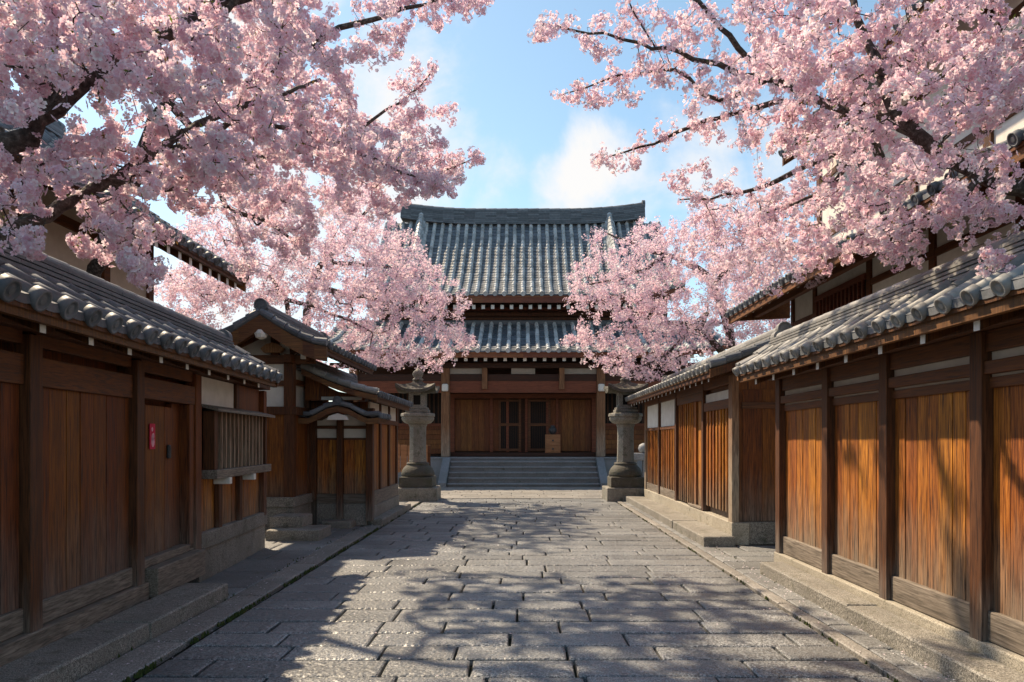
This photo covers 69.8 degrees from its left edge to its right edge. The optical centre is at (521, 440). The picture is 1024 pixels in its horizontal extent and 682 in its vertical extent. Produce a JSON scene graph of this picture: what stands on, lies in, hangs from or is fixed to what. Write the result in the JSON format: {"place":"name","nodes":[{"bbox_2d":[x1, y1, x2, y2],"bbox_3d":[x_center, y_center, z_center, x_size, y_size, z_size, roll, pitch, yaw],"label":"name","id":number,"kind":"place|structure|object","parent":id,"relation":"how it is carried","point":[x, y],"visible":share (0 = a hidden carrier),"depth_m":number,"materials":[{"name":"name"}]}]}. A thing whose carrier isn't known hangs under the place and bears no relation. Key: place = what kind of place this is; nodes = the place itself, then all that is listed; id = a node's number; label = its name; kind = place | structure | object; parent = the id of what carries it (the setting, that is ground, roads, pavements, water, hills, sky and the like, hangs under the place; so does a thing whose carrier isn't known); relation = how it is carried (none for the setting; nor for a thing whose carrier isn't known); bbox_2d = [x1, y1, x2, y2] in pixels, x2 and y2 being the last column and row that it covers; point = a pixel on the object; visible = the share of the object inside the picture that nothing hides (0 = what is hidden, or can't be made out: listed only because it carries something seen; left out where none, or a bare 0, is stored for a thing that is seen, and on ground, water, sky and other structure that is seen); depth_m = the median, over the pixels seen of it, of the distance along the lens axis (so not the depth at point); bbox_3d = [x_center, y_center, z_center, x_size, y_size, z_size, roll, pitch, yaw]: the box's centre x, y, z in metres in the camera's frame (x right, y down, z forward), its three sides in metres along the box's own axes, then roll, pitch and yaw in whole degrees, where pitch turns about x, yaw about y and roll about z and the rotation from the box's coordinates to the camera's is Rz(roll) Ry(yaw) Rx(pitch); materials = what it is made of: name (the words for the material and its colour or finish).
{"place":"outdoors","nodes":[
{"label":"outdoors","id":0,"kind":"place"},
{"bbox_2d":[132,503,774,681],"bbox_3d":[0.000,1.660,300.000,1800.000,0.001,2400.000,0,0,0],"label":"ground","id":1,"kind":"structure","parent":0,"point":[470,669],"depth_m":6.42,"materials":[{"name":"grey stone"}]},
{"bbox_2d":[0,93,248,301],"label":"beige house","id":2,"kind":"structure","parent":1,"relation":"on","point":[190,251],"depth_m":10.93,"materials":[{"name":"paint"}]},
{"bbox_2d":[0,0,466,292],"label":"cherry tree","id":3,"kind":"object","parent":1,"relation":"on","point":[57,79],"visible":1,"depth_m":4.06,"materials":[{"name":"pink plant"}]},
{"bbox_2d":[86,0,494,277],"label":"cherry tree","id":4,"kind":"object","parent":1,"relation":"on","point":[330,60],"visible":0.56,"depth_m":9.26,"materials":[{"name":"pink plant"}]},
{"bbox_2d":[154,177,479,372],"bbox_3d":[-5.215,-2.734,17.666,8.208,8.683,7.515,0,0,0],"label":"cherry tree","id":5,"kind":"object","parent":1,"relation":"on","point":[328,251],"visible":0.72,"depth_m":17.01,"materials":[{"name":"pink plant"}]},
{"bbox_2d":[371,503,410,526],"bbox_3d":[-2.731,1.554,15.653,0.234,0.171,3.494,0,0,0],"label":"stone ledge","id":6,"kind":"object","parent":1,"relation":"on","point":[388,516],"visible":0.93,"depth_m":15.00,"materials":[{"name":"stone"}]},
{"bbox_2d":[75,497,920,681],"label":"kerb","id":7,"kind":"structure","parent":1,"relation":"on","point":[178,639],"depth_m":6.58,"materials":[{"name":"stone"}]},
{"bbox_2d":[395,368,440,502],"bbox_3d":[-2.818,-0.175,20.003,1.160,3.630,1.148,0,0,0],"label":"stone lantern","id":8,"kind":"object","parent":7,"relation":"on","point":[417,480],"visible":0.91,"depth_m":19.69,"materials":[{"name":"grey stone"}]},
{"bbox_2d":[328,200,726,487],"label":"temple hall","id":9,"kind":"structure","parent":1,"relation":"on","point":[517,383],"depth_m":29.27,"materials":[{"name":"tile"}]},
{"bbox_2d":[365,393,440,422],"bbox_3d":[-4.630,-1.375,29.275,3.200,1.450,0.090,0,0,0],"label":"window","id":10,"kind":"structure","parent":9,"relation":"in","point":[433,399],"depth_m":29.27,"materials":[{"name":"brown wood"}]},
{"bbox_2d":[498,400,520,450],"bbox_3d":[-0.460,-0.625,29.236,0.900,2.050,0.083,0,0,0],"label":"door","id":11,"kind":"structure","parent":9,"relation":"in","point":[514,424],"depth_m":29.25,"materials":[{"name":"brown wood"}]},
{"bbox_2d":[528,400,550,450],"bbox_3d":[0.720,-0.625,29.236,0.900,2.050,0.083,0,0,0],"label":"door","id":12,"kind":"structure","parent":9,"relation":"in","point":[537,424],"depth_m":29.23,"materials":[{"name":"brown wood"}]},
{"bbox_2d":[545,434,559,452],"bbox_3d":[1.210,0.104,28.293,0.580,0.708,0.413,0,0,0],"label":"offering box","id":13,"kind":"object","parent":9,"relation":"on","point":[552,443],"visible":1,"depth_m":28.13,"materials":[{"name":"brown wood"}]},
{"bbox_2d":[549,425,556,433],"bbox_3d":[1.210,-0.426,28.320,0.300,0.347,0.300,0,0,0],"label":"incense pot","id":14,"kind":"object","parent":13,"relation":"on","point":[552,429],"visible":1,"depth_m":28.22,"materials":[{"name":"metal"}]},
{"bbox_2d":[605,393,643,422],"bbox_3d":[4.770,-1.375,29.275,3.200,1.450,0.090,0,0,0],"label":"window","id":15,"kind":"structure","parent":9,"relation":"in","point":[610,398],"depth_m":29.27,"materials":[{"name":"brown wood"}]},
{"bbox_2d":[559,189,808,382],"bbox_3d":[4.060,-2.432,18.023,6.071,8.104,7.209,0,0,0],"label":"cherry tree","id":16,"kind":"object","parent":1,"relation":"on","point":[714,284],"visible":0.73,"depth_m":18.80,"materials":[{"name":"pink plant"}]},
{"bbox_2d":[527,0,889,296],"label":"cherry tree","id":17,"kind":"object","parent":1,"relation":"on","point":[703,89],"visible":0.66,"depth_m":9.17,"materials":[{"name":"pink plant"}]},
{"bbox_2d":[725,0,1023,326],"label":"plaster house","id":18,"kind":"structure","parent":1,"relation":"on","point":[861,276],"depth_m":10.51,"materials":[{"name":"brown wood"}]},
{"bbox_2d":[814,273,865,316],"bbox_3d":[5.380,-2.050,12.400,0.080,1.140,1.960,0,0,0],"label":"window","id":19,"kind":"structure","parent":18,"relation":"in","point":[854,289],"depth_m":12.25,"materials":[{"name":"brown wood"}]},
{"bbox_2d":[731,0,1023,282],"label":"cherry tree","id":20,"kind":"object","parent":1,"relation":"on","point":[999,99],"visible":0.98,"depth_m":5.32,"materials":[{"name":"pink plant"}]},
{"bbox_2d":[9,0,905,401],"label":"sky","id":21,"kind":"structure","parent":0,"point":[537,148],"materials":[{"name":"blue"}]},
{"bbox_2d":[398,484,601,497],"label":"courtyard","id":22,"kind":"structure","parent":0,"point":[523,492],"depth_m":22.88,"materials":[{"name":"stone"}]},
{"bbox_2d":[398,444,430,471],"bbox_3d":[-4.025,0.850,24.565,1.950,1.500,0.190,0,0,0],"label":"board screen","id":23,"kind":"object","parent":22,"relation":"on","point":[405,451],"visible":0.21,"depth_m":24.47,"materials":[{"name":"brown wood"}]},
{"bbox_2d":[602,373,648,502],"bbox_3d":[2.842,-0.175,20.003,1.160,3.630,1.148,0,0,0],"label":"stone lantern","id":24,"kind":"object","parent":22,"relation":"on","point":[625,478],"visible":0.88,"depth_m":19.70,"materials":[{"name":"grey stone"}]},
{"bbox_2d":[135,498,892,681],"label":"road","id":25,"kind":"structure","parent":0,"point":[702,620],"depth_m":6.70,"materials":[{"name":"stone"}]},
{"bbox_2d":[95,508,954,679],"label":"fallen petals","id":26,"kind":"object","parent":25,"relation":"on","point":[510,633],"visible":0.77,"depth_m":6.61,"materials":[{"name":"pink plant"}]},
{"bbox_2d":[118,503,943,681],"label":"moss","id":27,"kind":"object","parent":25,"relation":"on","point":[142,672],"visible":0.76,"depth_m":6.81,"materials":[{"name":"green plant"}]},
{"bbox_2d":[200,501,955,681],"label":"pavement","id":28,"kind":"structure","parent":0,"point":[264,563],"depth_m":8.94,"materials":[{"name":"stone"}]},
{"bbox_2d":[0,583,227,681],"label":"stone ledge","id":29,"kind":"object","parent":28,"relation":"on","point":[76,656],"visible":0.91,"depth_m":5.57,"materials":[{"name":"stone"}]},
{"bbox_2d":[0,240,282,666],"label":"townhouse","id":30,"kind":"structure","parent":28,"relation":"on","point":[106,512],"depth_m":6.21,"materials":[{"name":"brown wood"}]},
{"bbox_2d":[149,424,154,448],"bbox_3d":[-3.622,-0.045,7.200,0.008,0.250,0.121,0,0,-4],"label":"paper charm","id":31,"kind":"object","parent":30,"relation":"attached to","point":[151,436],"visible":1,"depth_m":7.18,"materials":[{"name":"red paper"}]},
{"bbox_2d":[145,405,171,556],"bbox_3d":[-3.653,0.415,7.292,0.085,1.530,0.863,0,0,-4],"label":"door","id":32,"kind":"structure","parent":30,"relation":"in","point":[158,461],"depth_m":7.38,"materials":[{"name":"brown wood"}]},
{"bbox_2d":[202,409,266,469],"bbox_3d":[-3.723,-0.022,9.598,0.198,0.715,2.215,0,0,-4],"label":"window","id":33,"kind":"structure","parent":30,"relation":"in","point":[229,440],"depth_m":9.22,"materials":[{"name":"brown wood"}]},
{"bbox_2d":[265,525,330,541],"bbox_3d":[-3.674,1.528,12.150,0.858,0.204,0.808,0,0,0],"label":"step stone","id":34,"kind":"object","parent":28,"relation":"on","point":[313,533],"visible":0.74,"depth_m":11.75,"materials":[{"name":"stone"}]},
{"bbox_2d":[223,298,376,530],"bbox_3d":[-4.300,-0.358,13.989,2.325,3.996,3.953,0,0,0],"label":"gatehouse","id":35,"kind":"object","parent":28,"relation":"on","point":[267,333],"visible":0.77,"depth_m":12.77,"materials":[{"name":"brown wood"}]},
{"bbox_2d":[296,353,412,528],"bbox_3d":[-3.300,0.021,15.174,1.596,3.219,4.112,0,0,0],"label":"side gateway","id":36,"kind":"object","parent":28,"relation":"on","point":[354,464],"visible":0.97,"depth_m":13.88,"materials":[{"name":"brown wood"}]},
{"bbox_2d":[625,496,734,546],"bbox_3d":[2.999,1.542,15.300,0.506,0.197,8.398,0,0,0],"label":"stone ledge","id":37,"kind":"object","parent":28,"relation":"on","point":[700,533],"visible":0.93,"depth_m":12.95,"materials":[{"name":"stone"}]},
{"bbox_2d":[625,321,791,544],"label":"plank house","id":38,"kind":"structure","parent":28,"relation":"on","point":[709,441],"depth_m":12.23,"materials":[{"name":"brown wood"}]},
{"bbox_2d":[698,401,700,505],"bbox_3d":[3.358,0.240,13.510,0.054,1.960,0.580,0,0,0],"label":"wooden post","id":39,"kind":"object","parent":38,"relation":"in","point":[699,403],"depth_m":13.71,"materials":[{"name":"brown wood"}]},
{"bbox_2d":[732,230,1023,673],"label":"plank fence","id":40,"kind":"object","parent":28,"relation":"on","point":[899,448],"visible":0.99,"depth_m":5.91,"materials":[{"name":"brown wood"}]},
{"bbox_2d":[760,562,1023,681],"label":"stone ledge","id":41,"kind":"object","parent":28,"relation":"on","point":[951,659],"visible":0.91,"depth_m":5.74,"materials":[{"name":"stone"}]},
{"bbox_2d":[634,443,643,476],"bbox_3d":[3.950,0.835,24.500,0.700,1.530,0.400,0,0,0],"label":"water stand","id":42,"kind":"object","parent":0,"point":[638,456],"visible":0.28,"depth_m":24.33,"materials":[{"name":"stone"}]}
]}

